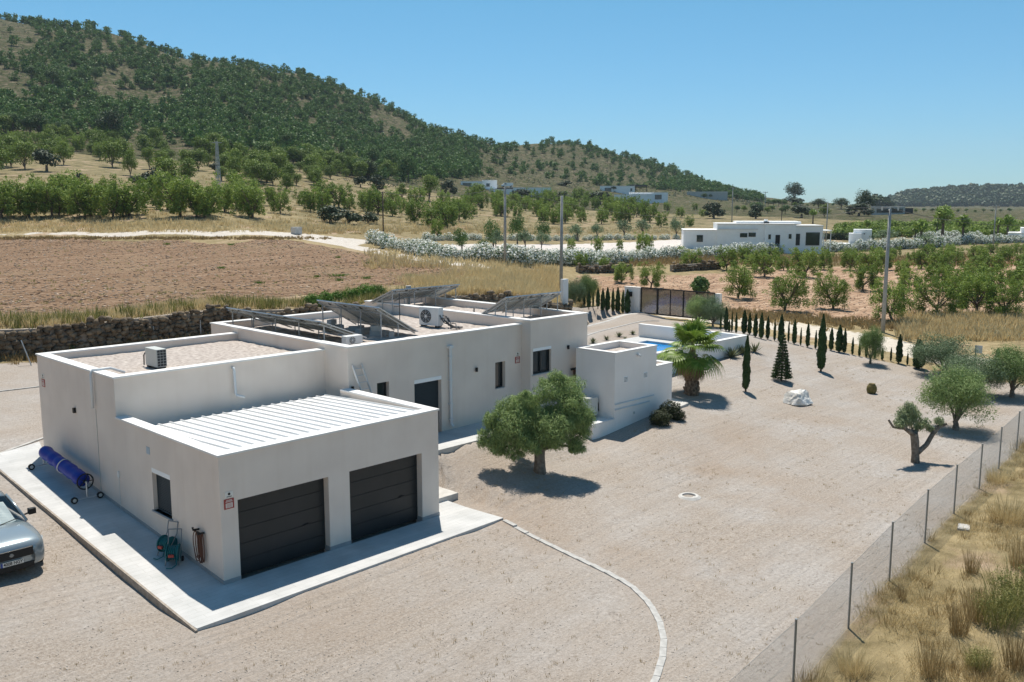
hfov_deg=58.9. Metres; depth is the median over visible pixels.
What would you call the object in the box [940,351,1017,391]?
olive tree
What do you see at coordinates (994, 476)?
weed clump
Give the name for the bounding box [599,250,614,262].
oleander
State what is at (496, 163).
hill scrub
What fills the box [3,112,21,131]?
pine tree
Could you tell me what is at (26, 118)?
pine tree
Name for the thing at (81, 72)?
pine tree
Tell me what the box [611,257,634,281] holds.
almond tree
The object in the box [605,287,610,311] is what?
cypress
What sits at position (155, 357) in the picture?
air conditioner
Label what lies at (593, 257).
oleander
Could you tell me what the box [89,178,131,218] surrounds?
almond tree
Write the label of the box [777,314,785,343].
cypress
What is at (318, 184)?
almond tree
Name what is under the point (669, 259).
field edge weeds
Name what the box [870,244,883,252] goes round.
almond tree
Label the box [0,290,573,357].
dry stone wall
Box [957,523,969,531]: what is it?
meter box cover
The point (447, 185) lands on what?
round bush
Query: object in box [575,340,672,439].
pool house
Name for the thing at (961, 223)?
palm tree
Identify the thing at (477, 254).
oleander
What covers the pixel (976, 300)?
almond tree
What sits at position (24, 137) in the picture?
pine tree
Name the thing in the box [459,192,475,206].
almond tree
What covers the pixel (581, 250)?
oleander
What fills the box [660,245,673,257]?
oleander
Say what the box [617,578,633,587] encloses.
kerb stone
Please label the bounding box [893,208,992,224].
power line
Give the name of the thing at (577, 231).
olive tree
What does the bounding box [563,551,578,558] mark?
kerb stone
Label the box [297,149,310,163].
pine tree
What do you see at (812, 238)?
window
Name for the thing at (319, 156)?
pine tree
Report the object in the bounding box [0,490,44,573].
parked car
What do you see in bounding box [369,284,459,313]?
solar panel array
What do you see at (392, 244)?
oleander
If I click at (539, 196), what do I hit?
almond tree
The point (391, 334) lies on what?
concrete block
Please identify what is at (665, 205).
almond tree
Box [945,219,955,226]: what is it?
green bush
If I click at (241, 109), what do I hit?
pine tree
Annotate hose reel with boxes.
[153,520,177,559]
[165,528,183,568]
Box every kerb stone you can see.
[502,519,516,526]
[514,526,528,533]
[526,533,540,540]
[538,539,553,546]
[550,545,565,552]
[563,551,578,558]
[576,557,592,565]
[590,564,606,572]
[604,570,620,579]
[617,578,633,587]
[630,586,640,593]
[637,592,647,599]
[643,599,653,607]
[649,606,658,614]
[650,675,659,681]
[653,614,662,621]
[653,666,662,676]
[656,656,665,666]
[657,622,664,630]
[659,630,666,638]
[659,647,666,656]
[660,638,666,647]
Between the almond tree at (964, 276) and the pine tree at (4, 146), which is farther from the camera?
the pine tree at (4, 146)
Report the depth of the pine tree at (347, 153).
329.03 m
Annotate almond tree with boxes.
[0,175,44,216]
[0,179,18,195]
[0,182,22,218]
[0,191,19,214]
[13,185,47,217]
[18,173,58,201]
[25,131,37,141]
[25,179,69,216]
[34,131,43,142]
[38,183,74,215]
[46,133,69,144]
[47,168,86,204]
[59,180,105,217]
[66,144,74,154]
[67,132,84,150]
[70,133,86,148]
[70,176,106,215]
[89,175,117,204]
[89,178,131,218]
[92,138,106,156]
[102,188,138,216]
[103,128,120,140]
[109,173,150,215]
[128,175,155,205]
[145,170,181,209]
[150,166,200,216]
[164,176,191,208]
[172,177,221,216]
[187,184,216,217]
[194,182,225,214]
[209,171,252,207]
[210,180,238,211]
[228,179,266,217]
[232,171,259,199]
[238,192,265,215]
[260,182,282,203]
[266,187,291,213]
[291,187,308,205]
[298,187,318,211]
[310,177,335,202]
[310,186,332,211]
[321,180,353,206]
[341,194,355,209]
[357,188,373,210]
[363,186,392,214]
[385,195,401,215]
[386,189,402,203]
[401,197,414,211]
[403,197,426,223]
[406,184,426,203]
[419,204,442,225]
[426,200,441,214]
[431,197,455,218]
[435,199,459,228]
[436,189,450,201]
[445,194,466,213]
[451,196,473,220]
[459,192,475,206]
[465,186,478,202]
[465,202,477,214]
[472,191,488,209]
[489,188,506,197]
[490,189,503,206]
[490,194,510,215]
[493,198,508,216]
[507,198,516,209]
[508,191,518,203]
[511,204,523,216]
[517,193,534,210]
[526,187,535,198]
[527,198,544,215]
[535,190,546,201]
[536,201,551,216]
[536,204,554,222]
[540,192,555,207]
[546,204,563,223]
[547,188,558,202]
[555,197,574,217]
[557,206,573,222]
[558,198,579,214]
[560,194,579,207]
[569,188,580,201]
[573,186,584,197]
[573,251,588,265]
[576,206,585,215]
[576,209,587,222]
[580,198,589,208]
[581,194,590,203]
[590,195,601,208]
[595,207,609,223]
[597,256,609,265]
[600,200,615,216]
[602,192,618,209]
[609,197,630,210]
[611,201,629,222]
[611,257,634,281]
[621,208,633,222]
[622,194,636,208]
[629,200,644,216]
[637,261,666,287]
[640,199,650,207]
[640,202,658,222]
[654,211,668,226]
[663,200,671,210]
[675,205,684,216]
[677,246,702,263]
[683,214,694,226]
[691,203,699,209]
[699,209,707,216]
[714,244,742,269]
[719,259,758,298]
[735,244,755,262]
[743,252,760,268]
[748,244,780,276]
[762,265,810,310]
[766,245,784,257]
[775,254,792,269]
[788,246,824,277]
[794,248,808,261]
[811,266,854,308]
[816,246,832,260]
[817,251,835,269]
[838,247,862,268]
[847,249,859,261]
[848,256,884,290]
[854,247,883,274]
[866,276,922,319]
[869,246,896,269]
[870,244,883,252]
[889,246,901,257]
[893,257,913,276]
[896,264,927,289]
[905,250,917,260]
[910,247,932,267]
[911,271,967,313]
[917,243,937,254]
[923,260,956,287]
[925,248,953,276]
[936,248,967,266]
[937,243,958,259]
[941,265,978,292]
[946,264,984,295]
[946,264,1002,312]
[958,257,979,275]
[964,259,997,276]
[965,243,988,259]
[968,252,990,266]
[973,267,1009,295]
[977,248,1008,273]
[984,274,1023,314]
[986,242,999,253]
[993,245,1011,261]
[998,243,1018,256]
[999,268,1023,287]
[1004,260,1023,297]
[1010,251,1023,266]
[1012,241,1023,253]
[1013,256,1023,271]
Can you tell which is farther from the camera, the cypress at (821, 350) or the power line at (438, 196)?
the power line at (438, 196)
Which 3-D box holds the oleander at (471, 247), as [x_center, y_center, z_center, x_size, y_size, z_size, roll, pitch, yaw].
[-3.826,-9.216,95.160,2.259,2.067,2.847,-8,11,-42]
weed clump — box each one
[827,641,880,679]
[894,581,909,600]
[915,631,955,681]
[944,595,975,636]
[957,634,1002,673]
[958,566,1023,633]
[958,577,995,624]
[961,545,984,574]
[973,540,1023,620]
[975,483,1023,526]
[977,461,1018,484]
[994,619,1023,673]
[1003,529,1023,568]
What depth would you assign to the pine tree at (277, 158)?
244.74 m
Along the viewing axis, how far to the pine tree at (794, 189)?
558.33 m
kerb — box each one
[0,316,653,452]
[0,469,197,632]
[600,312,665,320]
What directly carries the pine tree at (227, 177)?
on the ground at (836, 389)
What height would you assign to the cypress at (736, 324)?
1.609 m
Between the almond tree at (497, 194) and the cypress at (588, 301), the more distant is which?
the almond tree at (497, 194)
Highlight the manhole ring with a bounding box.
[678,492,700,500]
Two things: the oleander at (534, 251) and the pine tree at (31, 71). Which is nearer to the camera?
the oleander at (534, 251)
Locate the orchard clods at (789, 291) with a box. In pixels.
[594,269,1023,318]
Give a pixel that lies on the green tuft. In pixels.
(338, 274)
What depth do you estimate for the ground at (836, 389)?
26.72 m
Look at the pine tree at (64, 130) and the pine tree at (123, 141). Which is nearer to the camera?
the pine tree at (123, 141)
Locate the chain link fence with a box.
[729,409,1023,681]
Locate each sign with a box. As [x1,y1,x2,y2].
[41,373,44,386]
[224,491,233,509]
[515,352,519,362]
[974,345,982,355]
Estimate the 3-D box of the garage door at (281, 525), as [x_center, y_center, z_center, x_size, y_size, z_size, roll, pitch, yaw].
[-6.183,4.913,24.293,0.090,2.130,2.750,8,12,43]
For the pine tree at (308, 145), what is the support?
on the hills
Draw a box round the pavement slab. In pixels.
[671,398,688,407]
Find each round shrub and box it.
[649,409,672,426]
[658,399,682,417]
[672,410,685,420]
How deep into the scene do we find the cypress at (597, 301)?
73.06 m
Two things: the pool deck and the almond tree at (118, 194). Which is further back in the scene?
the almond tree at (118, 194)
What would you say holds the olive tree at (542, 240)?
on the ground at (836, 389)
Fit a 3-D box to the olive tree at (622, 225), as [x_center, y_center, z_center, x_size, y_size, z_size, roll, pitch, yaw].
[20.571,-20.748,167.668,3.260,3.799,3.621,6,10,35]
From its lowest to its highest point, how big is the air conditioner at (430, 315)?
0.820 m
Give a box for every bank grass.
[0,217,533,231]
[0,260,601,352]
[891,307,1023,341]
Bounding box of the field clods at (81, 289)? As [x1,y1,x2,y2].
[0,239,447,314]
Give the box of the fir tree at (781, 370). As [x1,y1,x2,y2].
[771,334,793,380]
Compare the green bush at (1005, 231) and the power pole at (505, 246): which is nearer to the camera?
the power pole at (505, 246)
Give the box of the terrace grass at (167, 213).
[0,173,694,223]
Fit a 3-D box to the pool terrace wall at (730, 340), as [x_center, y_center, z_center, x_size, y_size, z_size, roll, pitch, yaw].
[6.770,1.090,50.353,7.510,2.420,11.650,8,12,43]
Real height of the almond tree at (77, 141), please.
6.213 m
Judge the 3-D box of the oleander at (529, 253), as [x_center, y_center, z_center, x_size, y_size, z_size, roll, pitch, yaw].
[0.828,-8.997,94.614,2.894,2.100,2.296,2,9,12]
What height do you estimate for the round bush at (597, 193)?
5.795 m
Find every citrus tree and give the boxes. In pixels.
[428,214,443,236]
[566,235,575,250]
[590,235,604,251]
[616,239,623,249]
[634,229,649,250]
[645,235,653,247]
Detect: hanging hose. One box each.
[191,527,204,562]
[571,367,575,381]
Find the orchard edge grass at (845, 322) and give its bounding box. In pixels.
[723,305,935,330]
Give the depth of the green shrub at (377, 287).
63.24 m
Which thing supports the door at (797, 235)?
in the white villa at (794, 234)
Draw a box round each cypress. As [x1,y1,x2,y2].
[586,291,590,309]
[595,288,599,308]
[600,288,605,310]
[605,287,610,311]
[611,288,614,310]
[615,287,620,310]
[621,290,623,312]
[623,289,630,313]
[723,306,728,330]
[731,311,732,331]
[735,312,737,332]
[741,310,747,333]
[742,334,750,391]
[747,313,752,334]
[752,314,757,336]
[758,312,764,338]
[765,316,770,338]
[773,319,775,340]
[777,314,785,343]
[787,320,789,342]
[792,319,796,343]
[800,327,801,345]
[805,322,810,346]
[814,330,816,348]
[816,313,826,371]
[828,327,833,350]
[834,324,843,351]
[842,328,846,352]
[851,337,853,354]
[895,334,903,363]
[912,339,924,368]
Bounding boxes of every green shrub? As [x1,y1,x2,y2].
[302,293,323,306]
[319,290,334,306]
[332,290,347,301]
[344,287,361,299]
[357,283,374,296]
[371,284,386,293]
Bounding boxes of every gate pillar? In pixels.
[624,286,640,313]
[714,293,721,323]
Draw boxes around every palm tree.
[809,209,816,223]
[863,219,872,228]
[910,225,918,237]
[913,218,930,236]
[932,204,955,237]
[932,220,941,231]
[953,213,971,243]
[992,216,1004,235]
[1000,214,1018,236]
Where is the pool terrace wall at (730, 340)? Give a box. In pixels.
[639,323,746,373]
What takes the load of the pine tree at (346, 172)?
on the ground at (836, 389)
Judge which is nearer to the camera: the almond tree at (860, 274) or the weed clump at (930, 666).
the weed clump at (930, 666)
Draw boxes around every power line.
[382,187,502,196]
[510,188,883,218]
[738,191,888,207]
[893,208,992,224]
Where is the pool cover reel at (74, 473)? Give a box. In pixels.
[28,446,103,503]
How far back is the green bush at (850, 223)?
222.87 m
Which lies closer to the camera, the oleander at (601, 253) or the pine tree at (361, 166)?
the oleander at (601, 253)
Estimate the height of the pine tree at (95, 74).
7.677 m
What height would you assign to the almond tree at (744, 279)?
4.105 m
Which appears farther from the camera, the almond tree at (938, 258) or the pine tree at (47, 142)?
the pine tree at (47, 142)
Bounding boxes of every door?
[238,478,325,574]
[349,454,417,539]
[414,380,438,430]
[775,235,779,245]
[795,234,799,244]
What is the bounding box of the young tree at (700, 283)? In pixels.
[690,276,709,291]
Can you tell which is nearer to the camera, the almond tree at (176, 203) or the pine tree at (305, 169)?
the almond tree at (176, 203)
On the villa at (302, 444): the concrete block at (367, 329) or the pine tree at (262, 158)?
the concrete block at (367, 329)
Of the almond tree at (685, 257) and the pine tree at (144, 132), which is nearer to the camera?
the almond tree at (685, 257)
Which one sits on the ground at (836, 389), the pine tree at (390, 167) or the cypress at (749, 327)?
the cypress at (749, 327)
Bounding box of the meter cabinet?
[560,279,567,304]
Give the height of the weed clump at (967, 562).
0.792 m
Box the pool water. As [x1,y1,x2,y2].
[646,343,675,351]
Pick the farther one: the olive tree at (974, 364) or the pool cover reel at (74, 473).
the olive tree at (974, 364)
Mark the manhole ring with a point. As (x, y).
(694, 497)
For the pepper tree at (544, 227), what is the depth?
137.43 m
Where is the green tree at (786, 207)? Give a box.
[781,205,790,210]
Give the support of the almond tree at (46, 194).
on the ground at (836, 389)
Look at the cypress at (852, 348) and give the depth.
54.35 m
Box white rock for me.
[783,389,812,405]
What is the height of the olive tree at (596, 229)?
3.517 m
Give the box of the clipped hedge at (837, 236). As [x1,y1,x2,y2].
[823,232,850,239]
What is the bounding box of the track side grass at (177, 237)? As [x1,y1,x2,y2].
[0,235,331,239]
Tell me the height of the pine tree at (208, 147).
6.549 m
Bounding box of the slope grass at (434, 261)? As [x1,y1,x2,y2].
[361,242,555,268]
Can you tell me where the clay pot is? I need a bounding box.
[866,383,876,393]
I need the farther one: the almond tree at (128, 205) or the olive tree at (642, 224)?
the olive tree at (642, 224)
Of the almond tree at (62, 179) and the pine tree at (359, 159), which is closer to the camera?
the almond tree at (62, 179)
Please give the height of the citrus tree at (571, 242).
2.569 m
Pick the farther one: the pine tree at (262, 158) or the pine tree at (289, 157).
the pine tree at (289, 157)
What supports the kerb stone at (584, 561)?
on the ground at (836, 389)
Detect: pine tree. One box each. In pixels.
[0,114,12,132]
[0,135,19,155]
[0,140,15,167]
[0,148,11,164]
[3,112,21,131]
[5,145,21,166]
[9,140,38,168]
[13,130,31,143]
[19,116,27,131]
[21,114,36,132]
[23,65,38,78]
[24,123,33,131]
[27,111,45,132]
[28,110,49,132]
[34,139,58,153]
[36,128,59,142]
[41,66,63,84]
[41,145,57,156]
[42,124,59,136]
[52,121,62,135]
[52,139,72,164]
[57,124,72,139]
[61,118,75,128]
[77,66,86,79]
[84,129,94,141]
[84,143,95,152]
[85,100,94,107]
[88,129,110,144]
[88,136,105,144]
[91,67,100,78]
[92,144,106,159]
[93,107,124,130]
[94,122,110,137]
[98,140,126,166]
[109,61,116,69]
[115,137,135,157]
[119,147,138,175]
[121,74,129,87]
[135,130,149,140]
[135,134,154,151]
[140,146,155,168]
[146,127,163,143]
[149,156,178,176]
[152,136,166,147]
[152,150,169,161]
[157,140,169,149]
[164,149,176,159]
[176,149,190,165]
[176,156,199,178]
[187,149,208,170]
[191,136,206,150]
[202,153,213,163]
[203,139,214,156]
[204,132,222,141]
[210,137,230,154]
[215,166,227,180]
[216,153,231,173]
[224,156,242,172]
[224,168,238,181]
[225,148,244,165]
[231,143,249,157]
[236,103,248,115]
[240,159,258,178]
[241,152,260,166]
[245,151,269,181]
[246,161,267,182]
[250,149,268,160]
[252,142,271,153]
[262,161,283,184]
[264,140,276,148]
[266,147,288,166]
[267,151,287,172]
[268,147,287,158]
[278,131,297,144]
[279,163,296,179]
[279,173,294,188]
[284,147,298,162]
[286,145,302,163]
[291,173,301,185]
[295,162,303,170]
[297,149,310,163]
[300,142,316,153]
[300,153,323,171]
[303,164,317,181]
[306,168,322,184]
[308,152,326,170]
[308,170,322,182]
[310,168,322,182]
[314,148,325,163]
[319,155,334,165]
[323,164,336,178]
[324,149,337,159]
[329,159,342,175]
[333,152,346,172]
[341,156,353,176]
[341,168,350,176]
[343,149,355,159]
[351,158,373,176]
[352,160,368,176]
[363,144,381,161]
[365,158,377,179]
[381,148,399,164]
[381,158,396,178]
[394,183,406,196]
[396,152,418,181]
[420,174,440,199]
[469,183,485,193]
[783,181,806,196]
[809,198,826,208]
[818,204,830,216]
[833,198,849,208]
[854,188,877,214]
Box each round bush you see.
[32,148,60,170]
[128,175,147,182]
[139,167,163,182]
[208,162,222,172]
[316,204,344,222]
[341,208,363,223]
[353,176,366,186]
[362,212,378,223]
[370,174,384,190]
[440,179,457,193]
[512,188,530,198]
[554,191,572,202]
[556,180,571,185]
[588,191,612,204]
[702,201,725,217]
[747,203,763,218]
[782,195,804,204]
[790,204,812,217]
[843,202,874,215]
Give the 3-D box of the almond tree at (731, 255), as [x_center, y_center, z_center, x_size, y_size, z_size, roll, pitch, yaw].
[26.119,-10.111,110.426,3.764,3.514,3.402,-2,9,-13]
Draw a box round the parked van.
[501,183,512,186]
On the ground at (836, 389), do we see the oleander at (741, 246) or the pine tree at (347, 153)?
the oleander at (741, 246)
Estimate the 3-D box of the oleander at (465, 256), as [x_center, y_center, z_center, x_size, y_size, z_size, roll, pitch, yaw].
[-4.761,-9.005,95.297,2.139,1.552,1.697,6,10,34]
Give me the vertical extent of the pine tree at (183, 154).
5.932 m
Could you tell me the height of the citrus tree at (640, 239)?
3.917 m
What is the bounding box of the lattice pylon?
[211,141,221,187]
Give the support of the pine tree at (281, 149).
on the ground at (836, 389)
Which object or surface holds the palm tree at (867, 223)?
on the ground at (836, 389)
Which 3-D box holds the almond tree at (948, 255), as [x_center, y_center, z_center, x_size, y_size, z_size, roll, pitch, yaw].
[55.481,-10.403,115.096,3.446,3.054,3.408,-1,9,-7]
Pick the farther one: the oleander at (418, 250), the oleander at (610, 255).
the oleander at (610, 255)
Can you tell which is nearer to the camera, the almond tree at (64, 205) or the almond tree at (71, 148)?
the almond tree at (64, 205)
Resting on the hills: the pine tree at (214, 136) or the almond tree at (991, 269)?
the pine tree at (214, 136)
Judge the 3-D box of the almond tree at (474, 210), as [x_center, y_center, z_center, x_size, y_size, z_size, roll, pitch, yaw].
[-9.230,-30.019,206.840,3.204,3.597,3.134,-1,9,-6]
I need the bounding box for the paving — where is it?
[0,419,507,630]
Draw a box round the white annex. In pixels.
[848,229,872,244]
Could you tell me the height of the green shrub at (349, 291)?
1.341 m
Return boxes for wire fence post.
[20,340,31,365]
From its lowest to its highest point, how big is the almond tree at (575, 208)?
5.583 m
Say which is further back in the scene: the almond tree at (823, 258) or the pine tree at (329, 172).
the pine tree at (329, 172)
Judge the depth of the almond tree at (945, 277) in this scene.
85.23 m
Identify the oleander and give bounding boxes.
[364,229,382,242]
[370,231,383,244]
[376,232,394,247]
[385,237,400,248]
[397,238,411,251]
[403,238,418,254]
[410,239,425,252]
[412,238,430,254]
[414,239,437,256]
[421,232,431,239]
[423,242,441,257]
[430,234,437,240]
[434,244,453,259]
[437,234,444,240]
[439,244,457,259]
[444,232,452,240]
[448,248,461,258]
[454,249,465,260]
[457,248,473,259]
[465,244,486,260]
[469,233,477,240]
[470,242,494,261]
[478,248,493,261]
[491,243,518,262]
[492,246,509,260]
[507,234,516,240]
[508,244,528,263]
[514,246,533,263]
[526,245,541,264]
[532,252,544,263]
[538,248,551,263]
[544,248,558,263]
[551,248,565,264]
[552,235,559,240]
[557,247,574,265]
[563,248,581,264]
[571,233,579,239]
[573,247,591,264]
[579,247,600,265]
[594,250,608,263]
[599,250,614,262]
[605,249,620,262]
[606,233,613,239]
[609,248,627,261]
[613,233,622,239]
[621,250,629,262]
[622,233,631,239]
[627,251,636,262]
[630,249,641,259]
[637,250,648,258]
[641,246,658,259]
[650,247,661,258]
[656,248,666,257]
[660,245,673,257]
[668,246,679,258]
[673,244,686,258]
[693,247,704,256]
[699,246,714,257]
[708,246,721,255]
[729,242,743,252]
[740,242,754,251]
[753,242,766,252]
[756,242,769,251]
[767,242,778,252]
[822,240,838,251]
[834,241,843,250]
[844,243,853,249]
[853,239,869,250]
[864,239,878,250]
[867,239,880,249]
[877,241,885,249]
[880,237,892,249]
[892,238,904,248]
[895,237,910,248]
[899,237,914,248]
[912,238,924,247]
[924,237,939,246]
[928,236,942,246]
[936,230,947,236]
[936,236,946,246]
[938,235,953,244]
[950,230,960,238]
[954,237,960,244]
[955,235,966,244]
[960,233,976,243]
[964,237,972,243]
[973,234,983,243]
[977,235,988,243]
[991,233,1005,243]
[1000,235,1010,242]
[1010,235,1018,242]
[1011,235,1023,242]
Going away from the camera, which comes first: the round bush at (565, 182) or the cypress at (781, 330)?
the cypress at (781, 330)
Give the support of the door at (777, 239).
in the white villa at (794, 234)
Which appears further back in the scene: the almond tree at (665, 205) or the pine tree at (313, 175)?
the almond tree at (665, 205)
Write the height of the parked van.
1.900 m
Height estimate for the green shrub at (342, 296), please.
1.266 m
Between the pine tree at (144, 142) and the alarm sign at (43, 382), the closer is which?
the alarm sign at (43, 382)
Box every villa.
[35,286,588,584]
[461,180,496,189]
[489,187,551,196]
[600,185,646,193]
[614,192,667,203]
[681,219,831,253]
[687,192,727,199]
[871,207,912,214]
[1008,227,1023,241]
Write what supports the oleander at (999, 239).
on the ground at (836, 389)
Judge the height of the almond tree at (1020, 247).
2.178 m
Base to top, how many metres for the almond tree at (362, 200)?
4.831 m
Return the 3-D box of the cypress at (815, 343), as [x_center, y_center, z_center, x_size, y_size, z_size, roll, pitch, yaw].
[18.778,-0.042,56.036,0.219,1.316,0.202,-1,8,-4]
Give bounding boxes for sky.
[0,0,1023,204]
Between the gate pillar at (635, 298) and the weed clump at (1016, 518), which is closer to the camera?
the weed clump at (1016, 518)
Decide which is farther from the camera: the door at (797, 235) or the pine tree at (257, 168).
the pine tree at (257, 168)
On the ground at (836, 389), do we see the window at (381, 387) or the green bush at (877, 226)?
the green bush at (877, 226)
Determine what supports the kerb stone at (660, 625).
on the ground at (836, 389)
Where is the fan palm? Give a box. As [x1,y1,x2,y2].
[657,317,725,395]
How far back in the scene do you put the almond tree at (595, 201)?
294.00 m
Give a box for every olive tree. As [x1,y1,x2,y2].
[476,368,596,474]
[490,229,503,247]
[516,227,531,246]
[535,230,549,247]
[567,223,583,240]
[568,276,587,304]
[577,273,599,300]
[591,221,603,235]
[616,219,633,237]
[635,219,652,233]
[669,215,684,235]
[684,294,712,324]
[698,294,730,326]
[857,324,887,363]
[869,229,900,244]
[905,330,984,375]
[911,360,999,429]
[913,233,943,242]
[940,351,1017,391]
[980,341,1023,397]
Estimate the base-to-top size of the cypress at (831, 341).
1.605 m
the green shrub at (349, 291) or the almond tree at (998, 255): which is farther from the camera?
the almond tree at (998, 255)
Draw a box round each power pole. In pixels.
[382,192,383,232]
[497,185,512,262]
[559,196,562,287]
[731,188,734,221]
[825,202,827,241]
[880,206,898,332]
[992,205,999,245]
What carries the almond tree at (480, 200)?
on the ground at (836, 389)
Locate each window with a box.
[151,467,172,520]
[377,382,385,395]
[495,362,501,387]
[532,346,550,375]
[697,235,702,241]
[748,233,755,236]
[805,232,819,244]
[876,209,902,212]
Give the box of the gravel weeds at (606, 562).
[20,358,995,681]
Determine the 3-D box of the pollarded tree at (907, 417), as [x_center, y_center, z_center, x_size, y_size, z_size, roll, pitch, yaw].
[14.941,3.365,33.870,2.544,2.506,1.066,-3,9,-20]
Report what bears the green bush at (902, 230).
on the ground at (836, 389)
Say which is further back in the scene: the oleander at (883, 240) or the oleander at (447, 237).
the oleander at (883, 240)
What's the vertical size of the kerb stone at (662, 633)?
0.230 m
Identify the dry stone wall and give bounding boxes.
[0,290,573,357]
[576,262,632,273]
[670,260,721,271]
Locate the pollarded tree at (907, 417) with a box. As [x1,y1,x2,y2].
[888,400,946,463]
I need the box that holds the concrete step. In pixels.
[439,487,457,502]
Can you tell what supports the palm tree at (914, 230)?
on the ground at (836, 389)
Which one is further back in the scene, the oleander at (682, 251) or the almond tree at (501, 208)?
the almond tree at (501, 208)
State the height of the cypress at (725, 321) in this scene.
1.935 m
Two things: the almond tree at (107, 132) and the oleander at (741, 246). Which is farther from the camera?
the almond tree at (107, 132)
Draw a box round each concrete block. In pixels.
[327,319,336,324]
[348,326,358,330]
[355,328,364,333]
[362,327,369,332]
[369,331,380,335]
[370,325,379,330]
[382,329,388,335]
[389,331,393,337]
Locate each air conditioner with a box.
[143,346,166,368]
[342,334,362,344]
[419,306,462,327]
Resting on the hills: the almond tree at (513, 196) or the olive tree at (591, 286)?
the almond tree at (513, 196)
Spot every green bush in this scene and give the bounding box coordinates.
[831,226,849,234]
[842,220,855,225]
[845,225,855,232]
[850,222,865,228]
[868,223,885,229]
[886,219,901,226]
[891,226,901,236]
[894,226,912,236]
[896,221,910,226]
[903,228,919,237]
[930,226,950,233]
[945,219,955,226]
[958,226,977,233]
[970,220,984,226]
[978,229,990,236]
[979,225,991,229]
[984,226,1004,235]
[999,226,1011,235]
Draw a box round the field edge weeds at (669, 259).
[625,250,1017,266]
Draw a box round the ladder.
[351,363,371,392]
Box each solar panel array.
[226,307,366,340]
[317,300,418,338]
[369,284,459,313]
[481,291,561,317]
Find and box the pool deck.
[621,336,676,345]
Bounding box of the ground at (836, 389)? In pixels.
[0,153,1023,681]
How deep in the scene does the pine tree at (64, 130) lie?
288.39 m
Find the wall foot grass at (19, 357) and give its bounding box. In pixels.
[0,330,209,364]
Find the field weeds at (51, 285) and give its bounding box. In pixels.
[0,240,426,313]
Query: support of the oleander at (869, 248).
on the ground at (836, 389)
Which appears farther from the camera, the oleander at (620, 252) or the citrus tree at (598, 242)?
the citrus tree at (598, 242)
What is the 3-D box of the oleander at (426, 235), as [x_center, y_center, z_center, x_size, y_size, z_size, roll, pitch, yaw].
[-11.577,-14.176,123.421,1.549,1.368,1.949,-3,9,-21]
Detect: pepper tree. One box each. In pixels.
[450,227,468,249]
[476,237,488,247]
[480,217,500,247]
[508,213,524,243]
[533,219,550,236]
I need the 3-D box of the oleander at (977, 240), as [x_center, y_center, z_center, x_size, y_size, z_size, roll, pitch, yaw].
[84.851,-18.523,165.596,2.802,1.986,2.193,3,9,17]
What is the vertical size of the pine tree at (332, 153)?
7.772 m
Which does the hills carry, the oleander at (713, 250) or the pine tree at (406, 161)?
the pine tree at (406, 161)
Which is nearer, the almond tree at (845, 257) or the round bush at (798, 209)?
the almond tree at (845, 257)
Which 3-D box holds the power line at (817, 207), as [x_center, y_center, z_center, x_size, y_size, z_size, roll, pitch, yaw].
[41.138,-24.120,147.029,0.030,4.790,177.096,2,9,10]
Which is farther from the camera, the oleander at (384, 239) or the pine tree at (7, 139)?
the pine tree at (7, 139)
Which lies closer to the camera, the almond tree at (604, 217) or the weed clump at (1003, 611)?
the weed clump at (1003, 611)
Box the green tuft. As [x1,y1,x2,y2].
[328,273,348,276]
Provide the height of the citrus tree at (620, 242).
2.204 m
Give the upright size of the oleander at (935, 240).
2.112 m
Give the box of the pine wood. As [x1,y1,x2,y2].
[0,11,764,201]
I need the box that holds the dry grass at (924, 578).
[783,439,1023,681]
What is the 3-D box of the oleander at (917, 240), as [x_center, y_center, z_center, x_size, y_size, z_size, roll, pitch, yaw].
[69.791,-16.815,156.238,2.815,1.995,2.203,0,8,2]
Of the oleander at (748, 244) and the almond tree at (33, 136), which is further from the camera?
the almond tree at (33, 136)
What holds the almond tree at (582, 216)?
on the ground at (836, 389)
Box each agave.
[724,346,743,357]
[737,344,744,353]
[750,343,760,351]
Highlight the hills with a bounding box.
[0,18,1023,221]
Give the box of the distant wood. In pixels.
[870,182,1023,206]
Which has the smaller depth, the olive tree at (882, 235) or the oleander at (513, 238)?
the oleander at (513, 238)
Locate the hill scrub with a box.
[0,19,764,207]
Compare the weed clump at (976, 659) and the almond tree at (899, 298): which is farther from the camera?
the almond tree at (899, 298)
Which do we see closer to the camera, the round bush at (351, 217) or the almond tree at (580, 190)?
the round bush at (351, 217)
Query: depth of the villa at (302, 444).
27.69 m
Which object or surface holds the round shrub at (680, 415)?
on the ground at (836, 389)
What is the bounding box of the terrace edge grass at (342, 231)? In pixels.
[299,224,681,233]
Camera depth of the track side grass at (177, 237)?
103.85 m
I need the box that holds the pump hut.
[291,227,301,233]
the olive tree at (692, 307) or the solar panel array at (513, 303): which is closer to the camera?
the solar panel array at (513, 303)
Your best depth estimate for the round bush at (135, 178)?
174.32 m
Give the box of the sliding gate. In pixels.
[640,287,714,319]
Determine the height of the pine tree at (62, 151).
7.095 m

